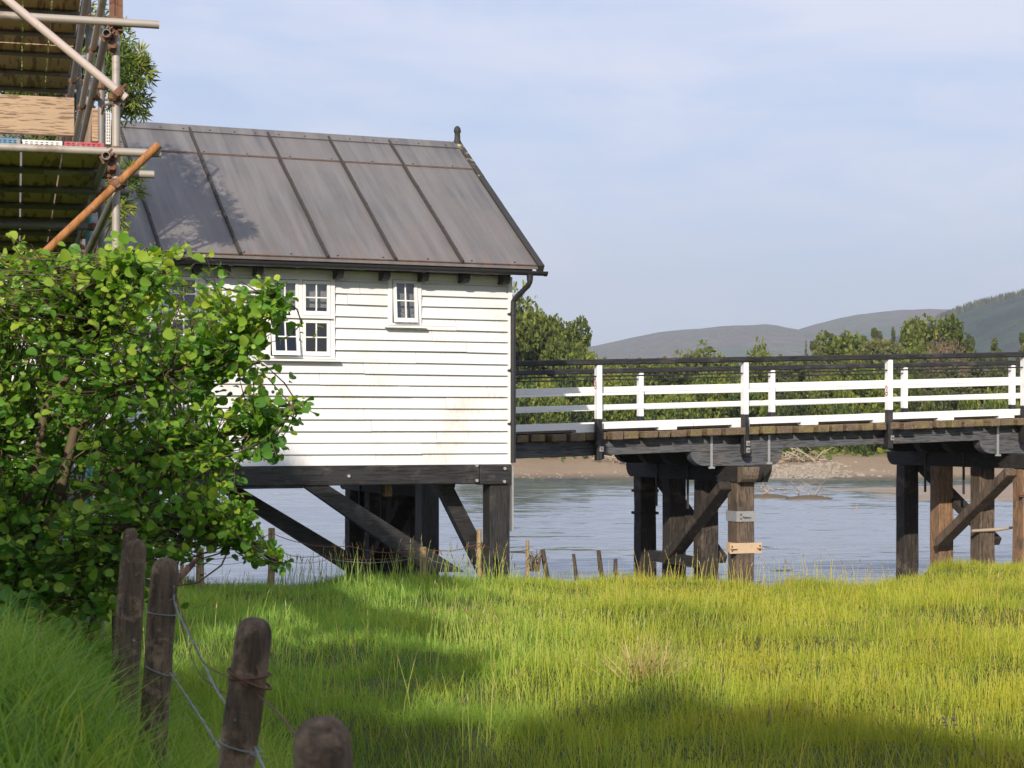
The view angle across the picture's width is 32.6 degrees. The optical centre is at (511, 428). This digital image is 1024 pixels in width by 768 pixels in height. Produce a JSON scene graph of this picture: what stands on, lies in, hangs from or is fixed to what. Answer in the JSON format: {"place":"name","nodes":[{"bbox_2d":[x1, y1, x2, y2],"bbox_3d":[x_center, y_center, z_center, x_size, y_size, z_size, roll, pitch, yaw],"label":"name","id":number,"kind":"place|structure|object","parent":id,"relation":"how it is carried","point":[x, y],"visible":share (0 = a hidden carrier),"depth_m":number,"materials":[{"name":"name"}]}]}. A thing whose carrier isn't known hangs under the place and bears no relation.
{"place":"outdoors","nodes":[
{"label":"outdoors","id":0,"kind":"place"},
{"bbox_2d":[0,0,1023,345],"label":"sky","id":1,"kind":"structure","parent":0,"point":[668,165],"materials":[{"name":"blue"}]},
{"bbox_2d":[0,551,1023,767],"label":"ground","id":2,"kind":"structure","parent":0,"point":[465,734],"depth_m":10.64,"materials":[{"name":"green plant"}]},
{"bbox_2d":[0,562,115,704],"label":"undergrowth","id":3,"kind":"object","parent":2,"relation":"on","point":[6,589],"visible":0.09,"depth_m":7.04,"materials":[{"name":"green plant"}]},
{"bbox_2d":[0,0,160,645],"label":"scaffold","id":4,"kind":"object","parent":2,"relation":"on","point":[81,160],"visible":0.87,"depth_m":9.07,"materials":[{"name":"metal"}]},
{"bbox_2d":[0,0,161,582],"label":"ash tree","id":5,"kind":"object","parent":2,"relation":"on","point":[134,64],"visible":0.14,"depth_m":19.83,"materials":[{"name":"green plant"}]},
{"bbox_2d":[0,228,323,656],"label":"alder bush","id":6,"kind":"object","parent":2,"relation":"on","point":[179,451],"visible":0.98,"depth_m":7.61,"materials":[{"name":"green plant"}]},
{"bbox_2d":[109,528,353,767],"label":"wire fence","id":7,"kind":"object","parent":2,"relation":"on","point":[322,742],"visible":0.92,"depth_m":5.25,"materials":[{"name":"brown wood"}]},
{"bbox_2d":[178,557,199,583],"bbox_3d":[-1.055,0.487,5.555,0.032,0.156,0.142,0,0,40],"label":"broken stick","id":8,"kind":"object","parent":7,"relation":"attached to","point":[185,571],"visible":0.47,"depth_m":5.57,"materials":[{"name":"orange wood"}]},
{"bbox_2d":[0,120,547,579],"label":"toll house","id":9,"kind":"structure","parent":2,"relation":"on","point":[396,264],"depth_m":23.60,"materials":[{"name":"white paint"}]},
{"bbox_2d":[131,272,202,358],"bbox_3d":[-4.388,-1.442,22.241,1.020,1.115,0.190,0,0,-22],"label":"window","id":10,"kind":"structure","parent":9,"relation":"in","point":[187,274],"depth_m":22.29,"materials":[{"name":"white paint"}]},
{"bbox_2d":[262,275,339,361],"bbox_3d":[-2.765,-1.442,22.869,1.020,1.115,0.217,0,0,-22],"label":"window","id":11,"kind":"structure","parent":9,"relation":"in","point":[319,292],"depth_m":22.92,"materials":[{"name":"white paint"}]},
{"bbox_2d":[384,275,426,327],"bbox_3d":[-1.442,-1.698,23.407,0.565,0.695,0.190,0,0,-22],"label":"window","id":12,"kind":"structure","parent":9,"relation":"in","point":[404,295],"depth_m":23.41,"materials":[{"name":"white paint"}]},
{"bbox_2d":[180,528,526,589],"bbox_3d":[-1.743,1.782,22.408,4.986,1.076,0.806,0,0,-30],"label":"wire fence","id":13,"kind":"object","parent":2,"relation":"on","point":[270,535],"visible":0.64,"depth_m":22.17,"materials":[{"name":"brown wood"}]},
{"bbox_2d":[278,541,519,591],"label":"grass","id":14,"kind":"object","parent":2,"relation":"on","point":[360,571],"visible":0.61,"depth_m":22.46,"materials":[{"name":"green plant"}]},
{"bbox_2d":[282,534,520,576],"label":"bank panicles","id":15,"kind":"object","parent":2,"relation":"on","point":[398,553],"visible":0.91,"depth_m":22.62,"materials":[{"name":"plant"}]},
{"bbox_2d":[425,601,545,666],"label":"grass","id":16,"kind":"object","parent":2,"relation":"on","point":[500,633],"visible":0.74,"depth_m":13.15,"materials":[{"name":"green plant"}]},
{"bbox_2d":[427,595,548,634],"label":"meadow panicles","id":17,"kind":"object","parent":16,"relation":"attached to","point":[482,614],"visible":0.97,"depth_m":13.14,"materials":[{"name":"plant"}]},
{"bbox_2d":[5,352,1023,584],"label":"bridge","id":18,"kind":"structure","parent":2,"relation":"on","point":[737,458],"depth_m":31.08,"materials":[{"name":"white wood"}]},
{"bbox_2d":[526,540,528,580],"bbox_3d":[0.214,1.927,24.211,0.055,0.773,0.074,0,0,0],"label":"stake","id":19,"kind":"object","parent":2,"relation":"on","point":[527,555],"visible":0.58,"depth_m":24.19,"materials":[{"name":"brown wood"}]},
{"bbox_2d":[540,549,549,577],"bbox_3d":[0.484,2.027,24.412,0.181,0.704,0.095,0,0,0],"label":"stake","id":20,"kind":"object","parent":2,"relation":"on","point":[543,553],"visible":0.5,"depth_m":24.38,"materials":[{"name":"brown wood"}]},
{"bbox_2d":[523,550,543,571],"bbox_3d":[0.333,1.827,24.302,0.342,0.303,0.190,0,0,-9],"label":"dead weed","id":21,"kind":"object","parent":20,"relation":"attached to","point":[534,566],"visible":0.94,"depth_m":24.25,"materials":[{"name":"brown plant"}]},
{"bbox_2d":[572,554,578,580],"bbox_3d":[0.887,2.023,24.111,0.126,0.610,0.074,0,0,0],"label":"stake","id":22,"kind":"object","parent":2,"relation":"on","point":[574,564],"visible":0.58,"depth_m":24.09,"materials":[{"name":"brown wood"}]},
{"bbox_2d":[597,550,603,579],"bbox_3d":[1.223,1.961,24.011,0.131,0.597,0.087,0,0,0],"label":"stake","id":23,"kind":"object","parent":2,"relation":"on","point":[600,565],"visible":0.5,"depth_m":23.99,"materials":[{"name":"wood"}]},
{"bbox_2d":[613,559,617,577],"bbox_3d":[1.414,1.998,23.911,0.062,0.449,0.080,0,0,0],"label":"stake","id":24,"kind":"object","parent":2,"relation":"on","point":[615,566],"visible":0.44,"depth_m":23.89,"materials":[{"name":"brown wood"}]},
{"bbox_2d":[566,629,701,680],"bbox_3d":[0.740,1.357,10.611,0.842,0.346,0.687,0,0,0],"label":"dry tussock","id":25,"kind":"object","parent":2,"relation":"on","point":[642,663],"visible":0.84,"depth_m":10.58,"materials":[{"name":"beige plant"}]},
{"bbox_2d":[318,567,1023,767],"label":"rush flowers","id":26,"kind":"object","parent":2,"relation":"on","point":[761,656],"visible":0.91,"depth_m":11.55,"materials":[{"name":"green plant"}]},
{"bbox_2d":[633,549,871,580],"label":"edge panicles","id":27,"kind":"object","parent":2,"relation":"on","point":[752,563],"visible":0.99,"depth_m":23.15,"materials":[{"name":"plant"}]},
{"bbox_2d":[634,553,873,588],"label":"grass","id":28,"kind":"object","parent":2,"relation":"on","point":[749,570],"visible":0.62,"depth_m":22.89,"materials":[{"name":"green plant"}]},
{"bbox_2d":[941,716,957,725],"bbox_3d":[1.979,1.321,7.900,0.081,0.041,0.045,0,0,0],"label":"wool tuft","id":29,"kind":"object","parent":2,"relation":"on","point":[945,721],"visible":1,"depth_m":7.90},
{"bbox_2d":[93,478,1012,587],"bbox_3d":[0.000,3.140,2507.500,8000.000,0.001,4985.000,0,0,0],"label":"water","id":30,"kind":"structure","parent":0,"point":[562,521],"depth_m":54.68,"materials":[{"name":"blue liquid"}]},
{"bbox_2d":[754,482,791,497],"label":"driftwood","id":31,"kind":"object","parent":30,"relation":"in","point":[766,495],"visible":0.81,"depth_m":79.59,"materials":[{"name":"brown wood"}]},
{"bbox_2d":[786,480,831,499],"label":"driftwood","id":32,"kind":"object","parent":30,"relation":"in","point":[809,497],"visible":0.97,"depth_m":78.10,"materials":[{"name":"brown wood"}]},
{"bbox_2d":[586,309,947,365],"bbox_3d":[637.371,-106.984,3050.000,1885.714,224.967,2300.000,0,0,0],"label":"moorland hill","id":33,"kind":"structure","parent":0,"point":[733,341],"depth_m":2687.91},
{"bbox_2d":[511,446,1023,478],"bbox_3d":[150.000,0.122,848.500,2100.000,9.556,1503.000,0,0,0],"label":"shore","id":34,"kind":"structure","parent":0,"point":[605,468],"depth_m":115.45,"materials":[{"name":"brown soil"}]},
{"bbox_2d":[516,402,530,424],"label":"shrub","id":35,"kind":"object","parent":34,"relation":"on","point":[517,421],"visible":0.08,"depth_m":120.70,"materials":[{"name":"green plant"}]},
{"bbox_2d":[516,312,538,380],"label":"broadleaf tree","id":36,"kind":"object","parent":34,"relation":"on","point":[517,357],"visible":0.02,"depth_m":127.86,"materials":[{"name":"green plant"}]},
{"bbox_2d":[512,280,569,387],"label":"broadleaf tree","id":37,"kind":"object","parent":34,"relation":"on","point":[536,333],"visible":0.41,"depth_m":126.46,"materials":[{"name":"green plant"}]},
{"bbox_2d":[516,368,570,457],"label":"broadleaf tree","id":38,"kind":"object","parent":34,"relation":"on","point":[544,417],"visible":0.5,"depth_m":119.20,"materials":[{"name":"green plant"}]},
{"bbox_2d":[541,313,592,397],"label":"broadleaf tree","id":39,"kind":"object","parent":34,"relation":"on","point":[572,333],"visible":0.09,"depth_m":130.49,"materials":[{"name":"green plant"}]},
{"bbox_2d":[569,399,592,422],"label":"shrub","id":40,"kind":"object","parent":34,"relation":"on","point":[581,416],"visible":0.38,"depth_m":121.99,"materials":[{"name":"green plant"}]},
{"bbox_2d":[553,340,611,419],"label":"broadleaf tree","id":41,"kind":"object","parent":34,"relation":"on","point":[582,354],"visible":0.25,"depth_m":125.29,"materials":[{"name":"green plant"}]},
{"bbox_2d":[576,357,622,402],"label":"broadleaf tree","id":42,"kind":"object","parent":34,"relation":"on","point":[603,366],"depth_m":148.63,"materials":[{"name":"green plant"}]},
{"bbox_2d":[591,455,625,463],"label":"driftwood","id":43,"kind":"object","parent":34,"relation":"on","point":[610,457],"visible":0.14,"depth_m":117.52,"materials":[{"name":"beige wood"}]},
{"bbox_2d":[593,395,630,421],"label":"shrub","id":44,"kind":"object","parent":34,"relation":"on","point":[611,414],"visible":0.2,"depth_m":122.61,"materials":[{"name":"green plant"}]},
{"bbox_2d":[583,365,651,421],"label":"broadleaf tree","id":45,"kind":"object","parent":34,"relation":"on","point":[589,400],"visible":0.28,"depth_m":122.82,"materials":[{"name":"green plant"}]},
{"bbox_2d":[608,358,628,367],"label":"broadleaf tree","id":46,"kind":"object","parent":34,"relation":"on","point":[623,366],"visible":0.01,"depth_m":151.88,"materials":[{"name":"green plant"}]},
{"bbox_2d":[623,395,636,420],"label":"shrub","id":47,"kind":"object","parent":34,"relation":"on","point":[633,400],"visible":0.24,"depth_m":122.76,"materials":[{"name":"green plant"}]},
{"bbox_2d":[625,356,691,419],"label":"broadleaf tree","id":48,"kind":"object","parent":34,"relation":"on","point":[656,382],"visible":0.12,"depth_m":129.00,"materials":[{"name":"green plant"}]},
{"bbox_2d":[644,394,682,420],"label":"shrub","id":49,"kind":"object","parent":34,"relation":"on","point":[664,414],"visible":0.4,"depth_m":121.53,"materials":[{"name":"green plant"}]},
{"bbox_2d":[653,349,691,367],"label":"broadleaf tree","id":50,"kind":"object","parent":34,"relation":"on","point":[676,352],"depth_m":145.67,"materials":[{"name":"green plant"}]},
{"bbox_2d":[667,383,705,418],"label":"shrub","id":51,"kind":"object","parent":34,"relation":"on","point":[691,413],"visible":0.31,"depth_m":122.15,"materials":[{"name":"green plant"}]},
{"bbox_2d":[661,339,736,411],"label":"broadleaf tree","id":52,"kind":"object","parent":34,"relation":"on","point":[699,351],"visible":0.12,"depth_m":139.43,"materials":[{"name":"green plant"}]},
{"bbox_2d":[698,399,715,418],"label":"shrub","id":53,"kind":"object","parent":34,"relation":"on","point":[704,410],"visible":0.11,"depth_m":121.79,"materials":[{"name":"green plant"}]},
{"bbox_2d":[693,363,759,418],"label":"broadleaf tree","id":54,"kind":"object","parent":34,"relation":"on","point":[722,412],"visible":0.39,"depth_m":120.53,"materials":[{"name":"green plant"}]},
{"bbox_2d":[723,395,753,417],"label":"shrub","id":55,"kind":"object","parent":34,"relation":"on","point":[751,414],"visible":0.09,"depth_m":121.23,"materials":[{"name":"green plant"}]},
{"bbox_2d":[515,461,969,478],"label":"shore stones","id":56,"kind":"object","parent":34,"relation":"on","point":[793,470],"visible":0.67,"depth_m":113.43,"materials":[{"name":"grey stone"}]},
{"bbox_2d":[740,336,780,415],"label":"broadleaf tree","id":57,"kind":"object","parent":34,"relation":"on","point":[762,395],"visible":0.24,"depth_m":137.20,"materials":[{"name":"green plant"}]},
{"bbox_2d":[750,399,779,416],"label":"shrub","id":58,"kind":"object","parent":34,"relation":"on","point":[762,410],"visible":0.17,"depth_m":121.74,"materials":[{"name":"green plant"}]},
{"bbox_2d":[541,445,1022,461],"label":"bank undergrowth","id":59,"kind":"object","parent":34,"relation":"on","point":[850,448],"visible":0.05,"depth_m":121.08,"materials":[{"name":"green plant"}]},
{"bbox_2d":[775,361,799,415],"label":"pine tree","id":60,"kind":"object","parent":34,"relation":"on","point":[787,379],"visible":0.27,"depth_m":133.65,"materials":[{"name":"green plant"}]},
{"bbox_2d":[777,391,811,415],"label":"shrub","id":61,"kind":"object","parent":34,"relation":"on","point":[796,410],"visible":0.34,"depth_m":122.57,"materials":[{"name":"green plant"}]},
{"bbox_2d":[763,354,832,415],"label":"broadleaf tree","id":62,"kind":"object","parent":34,"relation":"on","point":[801,378],"visible":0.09,"depth_m":144.56,"materials":[{"name":"green plant"}]},
{"bbox_2d":[777,447,832,462],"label":"driftwood","id":63,"kind":"object","parent":34,"relation":"on","point":[797,454],"visible":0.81,"depth_m":118.59,"materials":[{"name":"beige wood"}]},
{"bbox_2d":[802,340,824,395],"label":"pine tree","id":64,"kind":"object","parent":34,"relation":"on","point":[815,349],"visible":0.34,"depth_m":141.82,"materials":[{"name":"green plant"}]},
{"bbox_2d":[805,362,842,414],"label":"broadleaf tree","id":65,"kind":"object","parent":34,"relation":"on","point":[819,409],"visible":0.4,"depth_m":123.22,"materials":[{"name":"green plant"}]},
{"bbox_2d":[815,329,869,363],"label":"broadleaf tree","id":66,"kind":"object","parent":34,"relation":"on","point":[835,345],"visible":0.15,"depth_m":163.56,"materials":[{"name":"green plant"}]},
{"bbox_2d":[828,390,859,451],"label":"shrub","id":67,"kind":"object","parent":34,"relation":"on","point":[842,408],"visible":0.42,"depth_m":120.84,"materials":[{"name":"green plant"}]},
{"bbox_2d":[830,344,880,380],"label":"broadleaf tree","id":68,"kind":"object","parent":34,"relation":"on","point":[843,377],"visible":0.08,"depth_m":147.67,"materials":[{"name":"green plant"}]},
{"bbox_2d":[859,403,883,449],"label":"shrub","id":69,"kind":"object","parent":34,"relation":"on","point":[881,445],"visible":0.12,"depth_m":121.74,"materials":[{"name":"green plant"}]},
{"bbox_2d":[835,360,908,455],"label":"broadleaf tree","id":70,"kind":"object","parent":34,"relation":"on","point":[871,393],"visible":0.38,"depth_m":120.85,"materials":[{"name":"green plant"}]},
{"bbox_2d":[871,327,882,340],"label":"pine tree","id":71,"kind":"object","parent":34,"relation":"on","point":[875,332],"visible":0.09,"depth_m":169.99,"materials":[{"name":"green plant"}]},
{"bbox_2d":[855,336,913,372],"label":"broadleaf tree","id":72,"kind":"object","parent":34,"relation":"on","point":[874,346],"visible":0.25,"depth_m":149.15,"materials":[{"name":"green plant"}]},
{"bbox_2d":[891,327,895,342],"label":"pine tree","id":73,"kind":"object","parent":34,"relation":"on","point":[893,334],"visible":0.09,"depth_m":171.92,"materials":[{"name":"green plant"}]},
{"bbox_2d":[881,359,920,410],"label":"broadleaf tree","id":74,"kind":"object","parent":34,"relation":"on","point":[916,391],"visible":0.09,"depth_m":127.20,"materials":[{"name":"green plant"}]},
{"bbox_2d":[883,338,937,409],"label":"broadleaf tree","id":75,"kind":"object","parent":34,"relation":"on","point":[913,350],"visible":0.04,"depth_m":145.56,"materials":[{"name":"green plant"}]},
{"bbox_2d":[900,393,927,411],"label":"shrub","id":76,"kind":"object","parent":34,"relation":"on","point":[913,406],"visible":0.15,"depth_m":122.92,"materials":[{"name":"green plant"}]},
{"bbox_2d":[911,359,934,410],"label":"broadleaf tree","id":77,"kind":"object","parent":34,"relation":"on","point":[925,391],"visible":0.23,"depth_m":135.47,"materials":[{"name":"green plant"}]},
{"bbox_2d":[924,387,950,411],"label":"shrub","id":78,"kind":"object","parent":34,"relation":"on","point":[942,405],"visible":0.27,"depth_m":121.23,"materials":[{"name":"green plant"}]},
{"bbox_2d":[900,313,975,374],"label":"broadleaf tree","id":79,"kind":"object","parent":34,"relation":"on","point":[925,332],"visible":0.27,"depth_m":158.70,"materials":[{"name":"green plant"}]},
{"bbox_2d":[922,334,972,406],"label":"bare tree","id":80,"kind":"object","parent":34,"relation":"on","point":[941,348],"visible":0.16,"depth_m":139.76,"materials":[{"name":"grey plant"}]},
{"bbox_2d":[924,359,971,410],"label":"bush","id":81,"kind":"object","parent":34,"relation":"on","point":[954,391],"visible":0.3,"depth_m":127.54,"materials":[{"name":"green plant"}]},
{"bbox_2d":[952,391,982,410],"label":"shrub","id":82,"kind":"object","parent":34,"relation":"on","point":[970,405],"visible":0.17,"depth_m":122.10,"materials":[{"name":"green plant"}]},
{"bbox_2d":[966,333,975,387],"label":"pine tree","id":83,"kind":"object","parent":34,"relation":"on","point":[970,341],"visible":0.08,"depth_m":164.92,"materials":[{"name":"green plant"}]},
{"bbox_2d":[958,358,999,404],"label":"bush","id":84,"kind":"object","parent":34,"relation":"on","point":[980,389],"visible":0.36,"depth_m":131.61,"materials":[{"name":"green plant"}]},
{"bbox_2d":[983,387,1007,409],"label":"shrub","id":85,"kind":"object","parent":34,"relation":"on","point":[990,404],"visible":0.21,"depth_m":121.04,"materials":[{"name":"green plant"}]},
{"bbox_2d":[988,337,1002,377],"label":"pine tree","id":86,"kind":"object","parent":34,"relation":"on","point":[993,346],"visible":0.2,"depth_m":149.74,"materials":[{"name":"green plant"}]},
{"bbox_2d":[993,357,1019,407],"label":"bush","id":87,"kind":"object","parent":34,"relation":"on","point":[1003,374],"visible":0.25,"depth_m":137.51,"materials":[{"name":"green plant"}]},
{"bbox_2d":[1016,399,1019,408],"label":"shrub","id":88,"kind":"object","parent":34,"relation":"on","point":[1017,405],"visible":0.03,"depth_m":123.02,"materials":[{"name":"green plant"}]},
{"bbox_2d":[1015,333,1023,373],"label":"pine tree","id":89,"kind":"object","parent":34,"relation":"on","point":[1021,338],"visible":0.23,"depth_m":139.88,"materials":[{"name":"green plant"}]},
{"bbox_2d":[821,485,1012,500],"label":"mud bank","id":90,"kind":"structure","parent":0,"point":[1006,494],"depth_m":86.51,"materials":[{"name":"brown soil"}]},
{"bbox_2d":[887,296,1023,409],"bbox_3d":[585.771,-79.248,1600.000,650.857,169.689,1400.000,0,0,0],"label":"forested hill","id":91,"kind":"structure","parent":0,"point":[1002,321],"depth_m":1489.82,"materials":[{"name":"green plant"}]},
{"bbox_2d":[935,288,1023,319],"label":"hilltop wood","id":92,"kind":"object","parent":91,"relation":"on","point":[970,305],"visible":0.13,"depth_m":1687.04,"materials":[{"name":"green wood"}]}
]}

